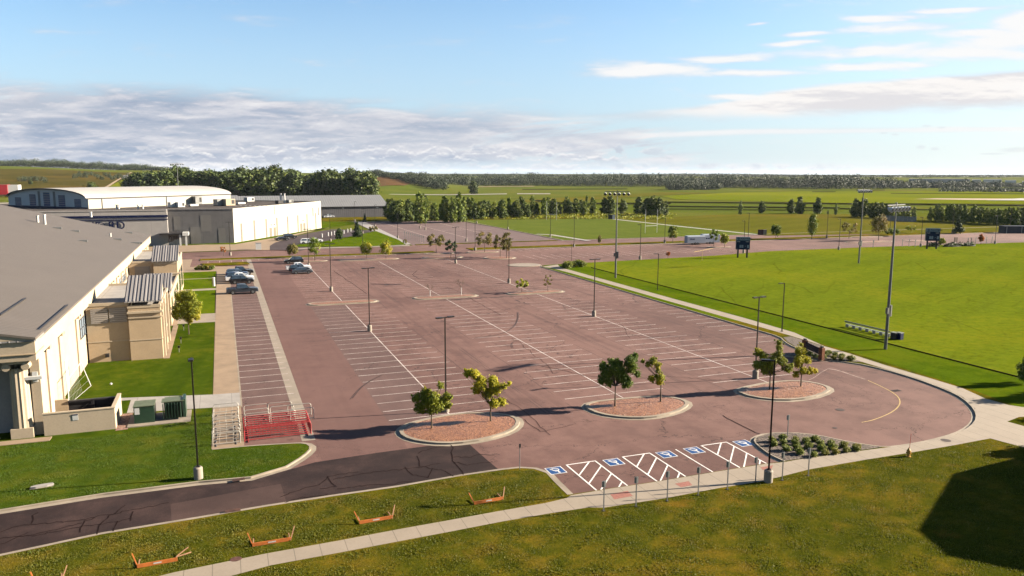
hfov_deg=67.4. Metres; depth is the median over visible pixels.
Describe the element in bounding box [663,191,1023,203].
crop field
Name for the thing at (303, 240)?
parked suv
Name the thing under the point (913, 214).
poplar tree
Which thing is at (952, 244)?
dark shrub bed
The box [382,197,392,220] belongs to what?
leafy tree
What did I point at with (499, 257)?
planter island
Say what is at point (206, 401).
footpath
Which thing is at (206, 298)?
lawn
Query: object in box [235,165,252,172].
woodland tree
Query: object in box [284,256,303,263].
parked suv
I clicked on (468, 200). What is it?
leafy tree
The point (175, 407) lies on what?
transformer
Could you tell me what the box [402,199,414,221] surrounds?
leafy tree
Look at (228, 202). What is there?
rooftop unit
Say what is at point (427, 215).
poplar tree
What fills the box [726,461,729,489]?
sign post
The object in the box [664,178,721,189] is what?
wood
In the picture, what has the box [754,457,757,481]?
sign post
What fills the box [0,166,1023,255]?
ground
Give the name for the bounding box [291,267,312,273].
parked car
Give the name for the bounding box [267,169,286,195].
woodland tree
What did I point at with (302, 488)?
crack seal
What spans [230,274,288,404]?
asphalt patch
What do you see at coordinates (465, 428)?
planter island
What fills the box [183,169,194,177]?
woodland tree
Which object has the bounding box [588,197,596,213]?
poplar tree
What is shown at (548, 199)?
poplar tree
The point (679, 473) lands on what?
bay markings
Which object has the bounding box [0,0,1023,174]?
sky
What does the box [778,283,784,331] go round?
parking lamp
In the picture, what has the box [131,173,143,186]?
woodland tree
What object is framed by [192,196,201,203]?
rooftop unit
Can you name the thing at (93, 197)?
vaulted hall
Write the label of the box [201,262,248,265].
verge
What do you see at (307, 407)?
crowd barrier
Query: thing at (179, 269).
window
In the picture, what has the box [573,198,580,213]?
poplar tree
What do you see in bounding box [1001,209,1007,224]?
poplar tree
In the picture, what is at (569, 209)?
leafy tree
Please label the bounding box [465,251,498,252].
planter island
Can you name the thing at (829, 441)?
juniper shrub
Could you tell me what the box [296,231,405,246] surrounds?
lawn
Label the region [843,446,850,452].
juniper shrub
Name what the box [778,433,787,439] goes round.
juniper shrub
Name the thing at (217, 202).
rooftop unit
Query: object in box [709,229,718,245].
young tree
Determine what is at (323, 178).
woodland tree
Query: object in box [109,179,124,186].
meadow strip
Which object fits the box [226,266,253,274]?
pickup truck
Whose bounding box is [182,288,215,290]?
footpath
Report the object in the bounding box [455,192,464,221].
poplar tree
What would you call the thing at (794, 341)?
planting bed
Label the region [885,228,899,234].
young tree
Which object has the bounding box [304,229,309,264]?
parking lamp
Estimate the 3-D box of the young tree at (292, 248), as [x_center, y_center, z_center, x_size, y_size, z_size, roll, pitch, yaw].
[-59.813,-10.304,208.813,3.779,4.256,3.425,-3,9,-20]
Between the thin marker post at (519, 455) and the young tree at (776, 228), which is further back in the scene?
the young tree at (776, 228)
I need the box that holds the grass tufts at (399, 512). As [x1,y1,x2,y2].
[0,470,564,575]
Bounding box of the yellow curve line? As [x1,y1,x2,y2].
[864,380,900,421]
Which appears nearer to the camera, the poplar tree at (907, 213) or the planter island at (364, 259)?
the planter island at (364, 259)
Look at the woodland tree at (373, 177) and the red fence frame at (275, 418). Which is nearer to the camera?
the red fence frame at (275, 418)
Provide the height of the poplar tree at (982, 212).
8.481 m
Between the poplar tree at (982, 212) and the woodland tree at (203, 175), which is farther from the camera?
the woodland tree at (203, 175)
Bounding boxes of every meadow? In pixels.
[0,169,132,196]
[427,214,663,220]
[623,214,1023,235]
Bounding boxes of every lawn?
[0,242,1023,575]
[0,393,308,508]
[65,322,214,400]
[183,271,215,278]
[183,278,215,289]
[186,290,214,313]
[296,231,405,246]
[322,222,353,227]
[545,264,1023,406]
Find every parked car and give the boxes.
[274,236,288,240]
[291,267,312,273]
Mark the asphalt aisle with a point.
(328, 382)
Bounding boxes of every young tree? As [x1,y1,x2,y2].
[285,242,298,255]
[308,237,320,259]
[335,228,342,238]
[351,221,361,236]
[359,241,371,258]
[369,226,377,230]
[379,238,392,254]
[427,233,444,252]
[445,240,456,250]
[475,231,491,251]
[492,234,505,255]
[500,232,511,257]
[516,278,528,288]
[543,275,552,285]
[667,225,677,237]
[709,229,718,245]
[720,233,729,246]
[770,223,781,238]
[807,212,818,238]
[842,222,857,233]
[869,214,888,239]
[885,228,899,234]
[905,225,916,230]
[938,238,945,245]
[952,217,964,233]
[978,234,984,241]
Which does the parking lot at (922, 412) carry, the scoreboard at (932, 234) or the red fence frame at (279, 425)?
the red fence frame at (279, 425)
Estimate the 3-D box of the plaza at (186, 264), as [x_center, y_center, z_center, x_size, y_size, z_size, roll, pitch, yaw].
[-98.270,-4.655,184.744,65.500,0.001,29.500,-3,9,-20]
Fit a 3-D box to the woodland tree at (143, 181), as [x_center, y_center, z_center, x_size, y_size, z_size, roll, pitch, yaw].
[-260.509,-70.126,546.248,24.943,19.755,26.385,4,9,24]
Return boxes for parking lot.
[70,248,970,493]
[354,221,556,244]
[494,232,1023,264]
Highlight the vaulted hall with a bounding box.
[6,186,230,208]
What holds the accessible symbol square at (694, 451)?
on the accessible symbol border
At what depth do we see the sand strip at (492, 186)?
1278.10 m
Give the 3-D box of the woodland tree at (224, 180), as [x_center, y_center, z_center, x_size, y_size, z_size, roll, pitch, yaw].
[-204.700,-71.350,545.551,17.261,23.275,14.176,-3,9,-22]
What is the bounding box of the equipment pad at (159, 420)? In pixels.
[127,409,191,427]
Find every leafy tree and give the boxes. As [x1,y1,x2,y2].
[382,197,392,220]
[387,200,402,221]
[389,199,405,221]
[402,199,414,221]
[411,202,415,220]
[465,197,471,215]
[470,202,481,218]
[478,200,485,218]
[483,200,488,216]
[487,201,491,216]
[495,199,508,217]
[510,199,522,216]
[515,196,524,215]
[524,204,531,216]
[533,202,539,214]
[548,198,559,215]
[557,202,562,214]
[563,200,573,214]
[599,197,608,213]
[607,196,615,213]
[618,198,627,213]
[633,196,643,213]
[641,198,651,215]
[647,195,657,214]
[654,197,665,215]
[663,201,668,214]
[758,200,766,212]
[786,199,794,213]
[793,196,805,213]
[812,197,822,213]
[849,198,861,216]
[858,198,868,216]
[866,202,874,217]
[872,202,880,217]
[877,202,884,217]
[883,204,890,215]
[1014,207,1023,224]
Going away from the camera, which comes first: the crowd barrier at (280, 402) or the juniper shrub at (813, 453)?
the juniper shrub at (813, 453)
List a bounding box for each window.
[79,314,86,339]
[119,272,126,282]
[178,269,180,290]
[180,264,182,285]
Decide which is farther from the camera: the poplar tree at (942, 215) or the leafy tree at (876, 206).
the leafy tree at (876, 206)
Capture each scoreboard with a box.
[735,237,752,257]
[925,228,940,248]
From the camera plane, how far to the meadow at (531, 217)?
401.06 m
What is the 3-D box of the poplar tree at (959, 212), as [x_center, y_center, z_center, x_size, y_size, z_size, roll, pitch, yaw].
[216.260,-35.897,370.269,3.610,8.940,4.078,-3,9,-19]
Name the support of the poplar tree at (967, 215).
on the meadow at (792, 224)
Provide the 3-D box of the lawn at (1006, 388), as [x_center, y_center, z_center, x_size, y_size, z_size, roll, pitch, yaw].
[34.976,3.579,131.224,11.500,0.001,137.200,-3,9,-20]
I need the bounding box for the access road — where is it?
[182,234,872,257]
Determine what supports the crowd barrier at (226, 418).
on the pavement
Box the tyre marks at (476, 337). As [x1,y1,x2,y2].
[350,313,526,398]
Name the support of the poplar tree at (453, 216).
on the parking lot at (413, 227)
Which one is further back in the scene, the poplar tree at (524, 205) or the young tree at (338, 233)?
the poplar tree at (524, 205)
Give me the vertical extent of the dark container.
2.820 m
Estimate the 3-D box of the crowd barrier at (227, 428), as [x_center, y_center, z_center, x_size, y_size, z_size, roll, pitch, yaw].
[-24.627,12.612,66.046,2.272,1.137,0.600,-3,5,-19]
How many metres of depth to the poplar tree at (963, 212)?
368.38 m
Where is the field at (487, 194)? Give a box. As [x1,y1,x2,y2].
[377,187,1010,199]
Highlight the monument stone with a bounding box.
[758,229,766,234]
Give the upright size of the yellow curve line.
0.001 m
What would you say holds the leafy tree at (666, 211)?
on the meadow at (531, 217)
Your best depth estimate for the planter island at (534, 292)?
148.69 m
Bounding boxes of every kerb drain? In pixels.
[225,508,240,512]
[232,477,244,480]
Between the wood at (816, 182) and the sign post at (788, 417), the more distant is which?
the wood at (816, 182)
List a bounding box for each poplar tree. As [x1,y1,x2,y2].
[413,191,426,223]
[421,193,430,223]
[430,203,439,220]
[438,195,449,221]
[448,197,457,222]
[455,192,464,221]
[460,197,468,221]
[468,197,473,218]
[490,201,496,216]
[505,197,511,216]
[523,202,526,215]
[529,195,535,213]
[540,198,548,215]
[545,197,550,214]
[562,196,569,212]
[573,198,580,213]
[580,201,586,214]
[585,195,589,211]
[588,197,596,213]
[738,200,742,214]
[834,203,837,214]
[905,204,911,216]
[911,206,916,216]
[927,206,933,220]
[931,205,939,220]
[935,204,943,220]
[937,207,944,220]
[944,204,949,220]
[946,203,952,221]
[948,205,956,221]
[954,204,960,221]
[957,205,962,218]
[960,204,966,221]
[963,208,970,222]
[968,207,974,222]
[971,205,978,222]
[975,207,980,222]
[978,206,985,222]
[982,207,989,223]
[987,209,993,223]
[989,208,997,223]
[995,208,1000,223]
[996,210,1003,224]
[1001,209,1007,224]
[1004,206,1011,224]
[1009,207,1016,224]
[1014,209,1020,224]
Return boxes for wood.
[0,158,166,170]
[369,169,448,189]
[394,171,729,186]
[400,173,1023,177]
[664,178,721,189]
[707,173,1023,188]
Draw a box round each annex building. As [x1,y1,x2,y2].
[85,274,177,362]
[123,273,178,325]
[129,245,183,292]
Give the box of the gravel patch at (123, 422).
[115,413,132,430]
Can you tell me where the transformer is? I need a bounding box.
[161,394,186,419]
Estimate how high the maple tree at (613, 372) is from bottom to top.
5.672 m
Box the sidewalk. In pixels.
[161,264,1023,575]
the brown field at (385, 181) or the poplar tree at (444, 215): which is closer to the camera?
the poplar tree at (444, 215)
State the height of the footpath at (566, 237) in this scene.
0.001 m
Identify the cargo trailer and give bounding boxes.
[684,235,705,244]
[700,234,719,243]
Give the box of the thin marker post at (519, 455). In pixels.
[519,444,520,469]
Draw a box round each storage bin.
[890,331,896,339]
[897,332,903,339]
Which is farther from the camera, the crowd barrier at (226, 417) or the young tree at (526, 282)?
the young tree at (526, 282)
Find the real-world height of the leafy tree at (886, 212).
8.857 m
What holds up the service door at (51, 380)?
in the arena building at (58, 274)
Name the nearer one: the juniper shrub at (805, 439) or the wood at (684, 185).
the juniper shrub at (805, 439)
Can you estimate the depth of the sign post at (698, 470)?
54.95 m
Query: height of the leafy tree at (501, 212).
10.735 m
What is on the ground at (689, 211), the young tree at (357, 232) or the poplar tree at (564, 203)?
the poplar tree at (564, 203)
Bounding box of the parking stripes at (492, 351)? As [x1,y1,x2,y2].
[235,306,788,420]
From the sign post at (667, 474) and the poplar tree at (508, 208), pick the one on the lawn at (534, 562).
the sign post at (667, 474)
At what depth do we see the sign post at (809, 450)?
58.62 m
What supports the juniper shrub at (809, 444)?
on the planting bed at (763, 441)
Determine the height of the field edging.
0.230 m
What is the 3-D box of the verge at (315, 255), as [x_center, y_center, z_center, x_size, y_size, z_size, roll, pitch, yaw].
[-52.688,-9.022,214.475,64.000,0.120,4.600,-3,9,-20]
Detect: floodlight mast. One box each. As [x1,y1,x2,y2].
[604,190,629,277]
[857,188,872,262]
[884,202,910,349]
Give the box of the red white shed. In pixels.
[0,185,20,194]
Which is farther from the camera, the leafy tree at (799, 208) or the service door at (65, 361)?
the leafy tree at (799, 208)
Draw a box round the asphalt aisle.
[253,262,406,460]
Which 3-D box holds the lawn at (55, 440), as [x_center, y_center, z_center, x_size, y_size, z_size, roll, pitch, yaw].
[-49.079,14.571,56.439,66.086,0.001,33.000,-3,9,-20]
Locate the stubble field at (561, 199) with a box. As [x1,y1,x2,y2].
[525,192,700,201]
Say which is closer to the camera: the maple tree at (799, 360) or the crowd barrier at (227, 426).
the crowd barrier at (227, 426)
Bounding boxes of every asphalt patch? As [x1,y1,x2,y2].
[171,484,285,520]
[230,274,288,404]
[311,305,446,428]
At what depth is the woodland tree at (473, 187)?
840.41 m
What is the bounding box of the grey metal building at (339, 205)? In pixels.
[231,195,386,217]
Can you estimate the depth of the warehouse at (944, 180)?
1881.34 m
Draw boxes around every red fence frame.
[242,410,306,427]
[243,412,307,430]
[243,414,307,432]
[243,416,308,435]
[243,418,309,437]
[243,420,310,438]
[243,421,311,441]
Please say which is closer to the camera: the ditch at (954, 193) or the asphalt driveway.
the asphalt driveway
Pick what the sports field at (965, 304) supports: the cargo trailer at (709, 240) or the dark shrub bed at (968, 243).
the dark shrub bed at (968, 243)
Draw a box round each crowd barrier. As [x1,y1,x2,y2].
[212,410,237,424]
[212,415,238,428]
[212,417,239,430]
[212,427,239,442]
[212,430,240,446]
[213,402,238,415]
[213,406,238,419]
[213,421,239,435]
[213,423,240,438]
[243,403,267,415]
[268,401,291,414]
[270,405,293,418]
[271,409,295,423]
[287,403,311,416]
[290,407,313,420]
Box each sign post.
[602,481,605,511]
[634,477,637,506]
[666,471,669,501]
[697,467,700,495]
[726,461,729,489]
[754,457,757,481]
[781,452,784,480]
[787,415,789,435]
[807,448,810,475]
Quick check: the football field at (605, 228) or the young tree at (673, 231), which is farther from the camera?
the football field at (605, 228)
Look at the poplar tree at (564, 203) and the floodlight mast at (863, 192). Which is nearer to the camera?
the floodlight mast at (863, 192)
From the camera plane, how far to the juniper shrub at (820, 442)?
65.14 m
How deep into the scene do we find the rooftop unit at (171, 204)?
263.87 m
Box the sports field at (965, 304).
[586,242,1023,375]
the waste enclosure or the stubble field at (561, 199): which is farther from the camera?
the stubble field at (561, 199)
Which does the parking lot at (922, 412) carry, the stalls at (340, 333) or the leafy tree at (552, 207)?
the stalls at (340, 333)
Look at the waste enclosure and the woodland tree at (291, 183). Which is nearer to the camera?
the waste enclosure
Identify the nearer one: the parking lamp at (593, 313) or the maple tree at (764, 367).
the maple tree at (764, 367)
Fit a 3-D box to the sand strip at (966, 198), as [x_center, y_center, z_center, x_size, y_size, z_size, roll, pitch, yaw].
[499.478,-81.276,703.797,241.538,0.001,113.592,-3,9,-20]
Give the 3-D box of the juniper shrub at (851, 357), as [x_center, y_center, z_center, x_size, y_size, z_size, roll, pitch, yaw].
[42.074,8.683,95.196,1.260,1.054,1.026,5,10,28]
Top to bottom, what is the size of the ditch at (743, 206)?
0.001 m
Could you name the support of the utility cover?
on the lawn at (534, 562)
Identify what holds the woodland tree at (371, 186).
on the ground at (689, 211)
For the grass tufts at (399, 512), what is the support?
on the lawn at (534, 562)
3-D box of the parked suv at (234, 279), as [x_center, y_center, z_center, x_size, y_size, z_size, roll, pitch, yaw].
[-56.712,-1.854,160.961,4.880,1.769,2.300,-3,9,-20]
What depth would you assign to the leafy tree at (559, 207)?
432.41 m
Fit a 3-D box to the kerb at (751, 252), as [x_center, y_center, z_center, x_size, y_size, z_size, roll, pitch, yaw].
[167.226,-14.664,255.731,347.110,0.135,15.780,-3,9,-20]
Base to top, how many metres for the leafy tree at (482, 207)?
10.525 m
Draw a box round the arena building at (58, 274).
[0,205,150,445]
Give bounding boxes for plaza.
[148,221,353,251]
[182,259,248,271]
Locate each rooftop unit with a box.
[168,202,175,207]
[176,202,184,207]
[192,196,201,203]
[213,199,222,205]
[223,199,234,205]
[244,197,253,201]
[275,200,282,203]
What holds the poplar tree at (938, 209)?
on the meadow at (792, 224)
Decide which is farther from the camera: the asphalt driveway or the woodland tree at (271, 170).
the woodland tree at (271, 170)
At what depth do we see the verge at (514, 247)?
261.46 m
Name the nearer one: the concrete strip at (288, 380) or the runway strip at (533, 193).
the concrete strip at (288, 380)
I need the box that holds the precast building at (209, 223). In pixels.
[0,200,321,245]
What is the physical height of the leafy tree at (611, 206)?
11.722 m
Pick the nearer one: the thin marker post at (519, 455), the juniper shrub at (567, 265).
the thin marker post at (519, 455)
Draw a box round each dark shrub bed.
[928,242,940,246]
[943,242,963,246]
[962,241,975,245]
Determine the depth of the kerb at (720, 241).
254.76 m
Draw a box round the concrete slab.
[30,482,53,489]
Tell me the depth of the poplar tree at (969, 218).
365.52 m
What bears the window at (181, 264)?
in the annex building at (162, 259)
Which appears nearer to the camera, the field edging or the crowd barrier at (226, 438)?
the crowd barrier at (226, 438)
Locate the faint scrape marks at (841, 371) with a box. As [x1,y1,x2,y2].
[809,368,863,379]
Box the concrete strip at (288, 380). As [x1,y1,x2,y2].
[247,259,314,440]
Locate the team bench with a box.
[845,321,889,336]
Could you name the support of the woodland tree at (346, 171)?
on the ground at (689, 211)
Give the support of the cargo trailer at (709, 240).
on the parking lot at (544, 257)
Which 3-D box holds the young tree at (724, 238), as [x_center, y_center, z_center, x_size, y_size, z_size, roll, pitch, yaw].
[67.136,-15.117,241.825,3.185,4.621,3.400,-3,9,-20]
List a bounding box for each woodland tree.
[82,181,98,186]
[121,174,134,186]
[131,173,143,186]
[131,177,152,186]
[134,170,167,186]
[157,169,184,185]
[170,167,189,185]
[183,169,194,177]
[183,171,208,185]
[190,169,212,186]
[200,172,218,186]
[211,171,236,194]
[218,170,239,195]
[229,171,265,195]
[231,171,241,193]
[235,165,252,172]
[247,171,279,195]
[249,173,272,195]
[264,163,287,195]
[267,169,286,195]
[279,171,307,195]
[286,167,303,178]
[301,175,322,194]
[301,176,311,188]
[312,167,331,194]
[323,169,340,192]
[325,172,349,194]
[339,171,368,194]
[342,168,353,175]
[354,170,379,194]
[364,168,377,194]
[468,181,478,193]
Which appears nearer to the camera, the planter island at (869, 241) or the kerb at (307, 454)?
the kerb at (307, 454)
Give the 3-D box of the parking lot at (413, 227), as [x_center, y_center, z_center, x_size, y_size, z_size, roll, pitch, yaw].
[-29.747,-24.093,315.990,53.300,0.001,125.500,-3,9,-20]
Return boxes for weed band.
[467,212,676,219]
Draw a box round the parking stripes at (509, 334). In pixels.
[313,260,765,413]
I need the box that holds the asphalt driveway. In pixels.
[0,444,496,553]
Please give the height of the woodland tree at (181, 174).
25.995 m
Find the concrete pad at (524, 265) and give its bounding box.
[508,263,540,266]
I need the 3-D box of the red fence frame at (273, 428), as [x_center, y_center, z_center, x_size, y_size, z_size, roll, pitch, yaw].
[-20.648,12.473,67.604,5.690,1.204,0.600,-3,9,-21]
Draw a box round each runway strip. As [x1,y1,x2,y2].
[397,194,482,194]
[517,193,549,193]
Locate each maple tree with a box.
[170,287,202,333]
[411,381,452,427]
[462,368,511,420]
[597,352,640,405]
[640,355,665,401]
[752,339,793,388]
[792,342,817,385]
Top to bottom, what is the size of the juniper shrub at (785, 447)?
0.688 m
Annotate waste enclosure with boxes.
[42,393,121,435]
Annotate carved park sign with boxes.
[802,338,824,360]
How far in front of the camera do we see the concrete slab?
56.28 m
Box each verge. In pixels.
[187,228,320,244]
[200,251,434,260]
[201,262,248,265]
[322,217,386,221]
[415,240,557,244]
[466,230,997,249]
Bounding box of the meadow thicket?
[16,171,129,182]
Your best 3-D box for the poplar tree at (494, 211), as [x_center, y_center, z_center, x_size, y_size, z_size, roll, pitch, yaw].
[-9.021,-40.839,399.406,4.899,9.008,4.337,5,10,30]
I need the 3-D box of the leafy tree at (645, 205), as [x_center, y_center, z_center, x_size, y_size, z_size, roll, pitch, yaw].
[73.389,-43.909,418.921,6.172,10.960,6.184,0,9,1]
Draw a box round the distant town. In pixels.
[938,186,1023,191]
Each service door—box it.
[50,376,54,411]
[64,358,69,392]
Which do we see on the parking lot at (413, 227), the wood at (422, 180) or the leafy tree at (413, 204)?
the leafy tree at (413, 204)
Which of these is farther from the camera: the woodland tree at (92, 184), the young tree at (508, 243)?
the woodland tree at (92, 184)
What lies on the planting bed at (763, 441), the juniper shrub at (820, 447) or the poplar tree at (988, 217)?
the juniper shrub at (820, 447)
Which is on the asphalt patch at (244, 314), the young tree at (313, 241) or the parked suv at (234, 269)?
the parked suv at (234, 269)
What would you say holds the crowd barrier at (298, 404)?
on the parking lot at (922, 412)
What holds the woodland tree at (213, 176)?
on the ground at (689, 211)
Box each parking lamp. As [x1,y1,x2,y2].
[188,357,202,479]
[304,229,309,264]
[327,243,334,291]
[361,267,374,331]
[435,315,454,412]
[452,227,456,263]
[589,259,599,316]
[637,224,640,259]
[752,296,765,378]
[761,359,775,483]
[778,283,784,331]
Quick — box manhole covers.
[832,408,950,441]
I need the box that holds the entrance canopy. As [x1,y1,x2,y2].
[159,231,188,245]
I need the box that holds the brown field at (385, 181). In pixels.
[377,177,409,185]
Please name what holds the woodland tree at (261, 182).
on the ground at (689, 211)
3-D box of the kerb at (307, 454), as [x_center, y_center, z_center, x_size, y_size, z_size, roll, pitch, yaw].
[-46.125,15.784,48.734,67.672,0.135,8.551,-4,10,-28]
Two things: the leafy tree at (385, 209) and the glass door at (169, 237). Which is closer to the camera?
the glass door at (169, 237)
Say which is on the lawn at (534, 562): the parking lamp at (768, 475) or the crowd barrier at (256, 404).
the parking lamp at (768, 475)
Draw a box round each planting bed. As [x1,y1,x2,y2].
[756,433,877,460]
[784,336,860,361]
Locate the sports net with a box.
[67,362,90,399]
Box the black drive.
[270,229,372,249]
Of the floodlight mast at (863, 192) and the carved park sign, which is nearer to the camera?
the carved park sign
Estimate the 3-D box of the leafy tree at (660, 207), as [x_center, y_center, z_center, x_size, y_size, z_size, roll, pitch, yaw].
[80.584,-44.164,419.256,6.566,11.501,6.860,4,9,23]
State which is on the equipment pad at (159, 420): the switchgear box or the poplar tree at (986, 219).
the switchgear box
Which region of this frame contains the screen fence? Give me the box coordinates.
[883,216,916,221]
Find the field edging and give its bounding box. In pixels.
[591,267,1017,376]
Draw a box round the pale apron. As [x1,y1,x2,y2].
[997,198,1023,199]
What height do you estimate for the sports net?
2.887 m
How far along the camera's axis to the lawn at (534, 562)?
49.43 m
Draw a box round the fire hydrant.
[906,437,911,457]
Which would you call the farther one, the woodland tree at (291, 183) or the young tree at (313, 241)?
the woodland tree at (291, 183)
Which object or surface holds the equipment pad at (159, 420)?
on the lawn at (55, 440)
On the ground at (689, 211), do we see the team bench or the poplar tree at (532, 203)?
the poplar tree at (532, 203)
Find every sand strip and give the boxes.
[459,185,508,186]
[930,198,996,199]
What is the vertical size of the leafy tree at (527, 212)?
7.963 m
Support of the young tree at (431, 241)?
on the planter island at (440, 253)
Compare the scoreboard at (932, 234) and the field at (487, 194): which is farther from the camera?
the field at (487, 194)
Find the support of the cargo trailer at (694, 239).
on the parking lot at (544, 257)
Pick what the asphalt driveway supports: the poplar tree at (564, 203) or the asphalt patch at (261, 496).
the asphalt patch at (261, 496)
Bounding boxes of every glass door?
[168,236,171,244]
[172,236,175,244]
[176,236,179,244]
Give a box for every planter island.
[283,260,327,262]
[306,299,378,305]
[337,258,399,260]
[395,412,523,445]
[411,294,478,299]
[421,256,462,258]
[425,252,454,254]
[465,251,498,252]
[483,256,515,259]
[505,290,564,294]
[581,396,692,419]
[708,246,729,247]
[733,380,833,401]
[845,240,891,242]
[851,236,881,237]
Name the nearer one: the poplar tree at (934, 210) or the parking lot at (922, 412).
the parking lot at (922, 412)
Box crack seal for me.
[0,271,758,543]
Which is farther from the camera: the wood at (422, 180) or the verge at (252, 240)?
the wood at (422, 180)
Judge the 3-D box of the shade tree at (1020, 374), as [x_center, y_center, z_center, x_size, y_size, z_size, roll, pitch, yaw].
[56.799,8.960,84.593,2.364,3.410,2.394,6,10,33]
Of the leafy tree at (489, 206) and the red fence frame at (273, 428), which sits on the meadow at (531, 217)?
the leafy tree at (489, 206)
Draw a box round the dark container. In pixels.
[998,225,1023,232]
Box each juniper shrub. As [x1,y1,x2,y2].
[560,261,572,268]
[576,260,586,266]
[771,440,777,446]
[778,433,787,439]
[779,438,787,443]
[781,444,791,451]
[790,438,800,444]
[792,444,802,448]
[794,446,804,454]
[801,436,810,442]
[803,441,814,448]
[810,434,820,441]
[810,451,817,456]
[815,439,825,444]
[815,444,827,450]
[821,449,829,454]
[826,439,834,444]
[828,443,838,449]
[831,447,839,454]
[838,441,847,447]
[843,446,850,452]
[846,354,855,360]
[852,444,860,451]
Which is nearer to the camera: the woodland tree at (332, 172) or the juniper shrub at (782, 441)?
the juniper shrub at (782, 441)
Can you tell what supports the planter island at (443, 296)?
on the parking lot at (922, 412)
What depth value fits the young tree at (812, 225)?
272.09 m
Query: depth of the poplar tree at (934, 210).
381.64 m
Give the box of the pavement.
[211,271,243,448]
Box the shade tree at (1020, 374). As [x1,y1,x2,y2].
[1015,357,1023,381]
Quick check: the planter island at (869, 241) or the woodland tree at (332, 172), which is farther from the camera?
the woodland tree at (332, 172)
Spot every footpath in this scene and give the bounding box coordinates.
[121,393,240,412]
[177,313,214,323]
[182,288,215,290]
[298,245,409,248]
[355,222,409,243]
[541,234,590,240]
[614,219,757,234]
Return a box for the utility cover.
[230,556,241,560]
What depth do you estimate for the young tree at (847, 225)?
275.67 m
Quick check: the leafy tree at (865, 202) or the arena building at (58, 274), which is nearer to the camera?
the arena building at (58, 274)
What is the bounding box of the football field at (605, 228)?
[460,218,757,239]
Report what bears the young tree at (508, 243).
on the planter island at (499, 257)
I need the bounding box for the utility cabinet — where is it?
[255,243,260,249]
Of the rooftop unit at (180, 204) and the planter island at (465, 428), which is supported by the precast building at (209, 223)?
the rooftop unit at (180, 204)
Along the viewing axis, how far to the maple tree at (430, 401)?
68.57 m
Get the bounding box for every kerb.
[0,442,315,513]
[0,467,572,555]
[205,252,435,260]
[230,284,241,407]
[468,221,560,239]
[473,232,995,250]
[540,242,1014,266]
[541,267,977,461]
[560,227,978,240]
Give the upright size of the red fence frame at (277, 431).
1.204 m
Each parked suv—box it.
[225,268,247,274]
[225,271,246,275]
[229,275,253,283]
[282,233,296,238]
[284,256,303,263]
[288,264,309,270]
[300,238,309,243]
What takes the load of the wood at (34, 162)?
on the ground at (689, 211)
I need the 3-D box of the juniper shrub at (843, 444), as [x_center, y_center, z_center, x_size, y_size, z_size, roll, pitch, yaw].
[28.052,13.257,64.933,0.956,0.657,0.896,-5,10,-31]
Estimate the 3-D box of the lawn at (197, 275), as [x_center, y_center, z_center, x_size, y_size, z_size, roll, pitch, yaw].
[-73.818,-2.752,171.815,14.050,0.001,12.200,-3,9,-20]
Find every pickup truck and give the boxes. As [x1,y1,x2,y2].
[225,272,254,280]
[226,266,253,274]
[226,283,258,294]
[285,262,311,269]
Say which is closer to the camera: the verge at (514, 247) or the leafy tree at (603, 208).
the verge at (514, 247)
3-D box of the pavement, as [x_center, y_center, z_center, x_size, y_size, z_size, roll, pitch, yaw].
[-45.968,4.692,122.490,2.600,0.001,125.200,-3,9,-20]
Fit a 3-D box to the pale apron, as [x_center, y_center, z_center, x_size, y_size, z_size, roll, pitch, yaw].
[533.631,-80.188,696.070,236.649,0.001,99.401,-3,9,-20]
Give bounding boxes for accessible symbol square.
[546,467,565,473]
[604,458,623,465]
[657,451,675,457]
[685,447,703,453]
[734,440,753,445]
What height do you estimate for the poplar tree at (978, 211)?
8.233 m
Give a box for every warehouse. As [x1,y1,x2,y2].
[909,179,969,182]
[983,179,1001,182]
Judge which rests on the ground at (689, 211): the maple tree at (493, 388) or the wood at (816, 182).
the wood at (816, 182)
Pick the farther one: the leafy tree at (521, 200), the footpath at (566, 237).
the leafy tree at (521, 200)
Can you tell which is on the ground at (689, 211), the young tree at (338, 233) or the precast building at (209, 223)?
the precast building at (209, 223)
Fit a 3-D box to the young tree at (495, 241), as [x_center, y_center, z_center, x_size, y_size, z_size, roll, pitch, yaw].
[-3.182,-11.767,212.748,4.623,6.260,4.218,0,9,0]
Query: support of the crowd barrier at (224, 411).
on the pavement
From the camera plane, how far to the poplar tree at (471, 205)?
389.11 m
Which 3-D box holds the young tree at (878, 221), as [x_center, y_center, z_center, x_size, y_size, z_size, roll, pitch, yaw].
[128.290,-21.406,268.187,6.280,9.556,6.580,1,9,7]
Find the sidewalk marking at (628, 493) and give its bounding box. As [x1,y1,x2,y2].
[610,465,772,498]
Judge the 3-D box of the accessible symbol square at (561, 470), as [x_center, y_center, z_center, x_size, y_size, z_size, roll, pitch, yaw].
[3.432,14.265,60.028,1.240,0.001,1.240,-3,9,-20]
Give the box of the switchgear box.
[133,399,155,423]
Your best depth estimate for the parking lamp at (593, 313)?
124.16 m
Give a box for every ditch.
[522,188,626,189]
[534,200,670,203]
[667,201,1023,205]
[669,208,785,209]
[670,206,839,207]
[891,193,1018,193]
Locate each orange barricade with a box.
[132,547,190,567]
[247,526,294,546]
[354,505,394,523]
[469,487,504,504]
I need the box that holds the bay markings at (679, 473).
[566,442,765,489]

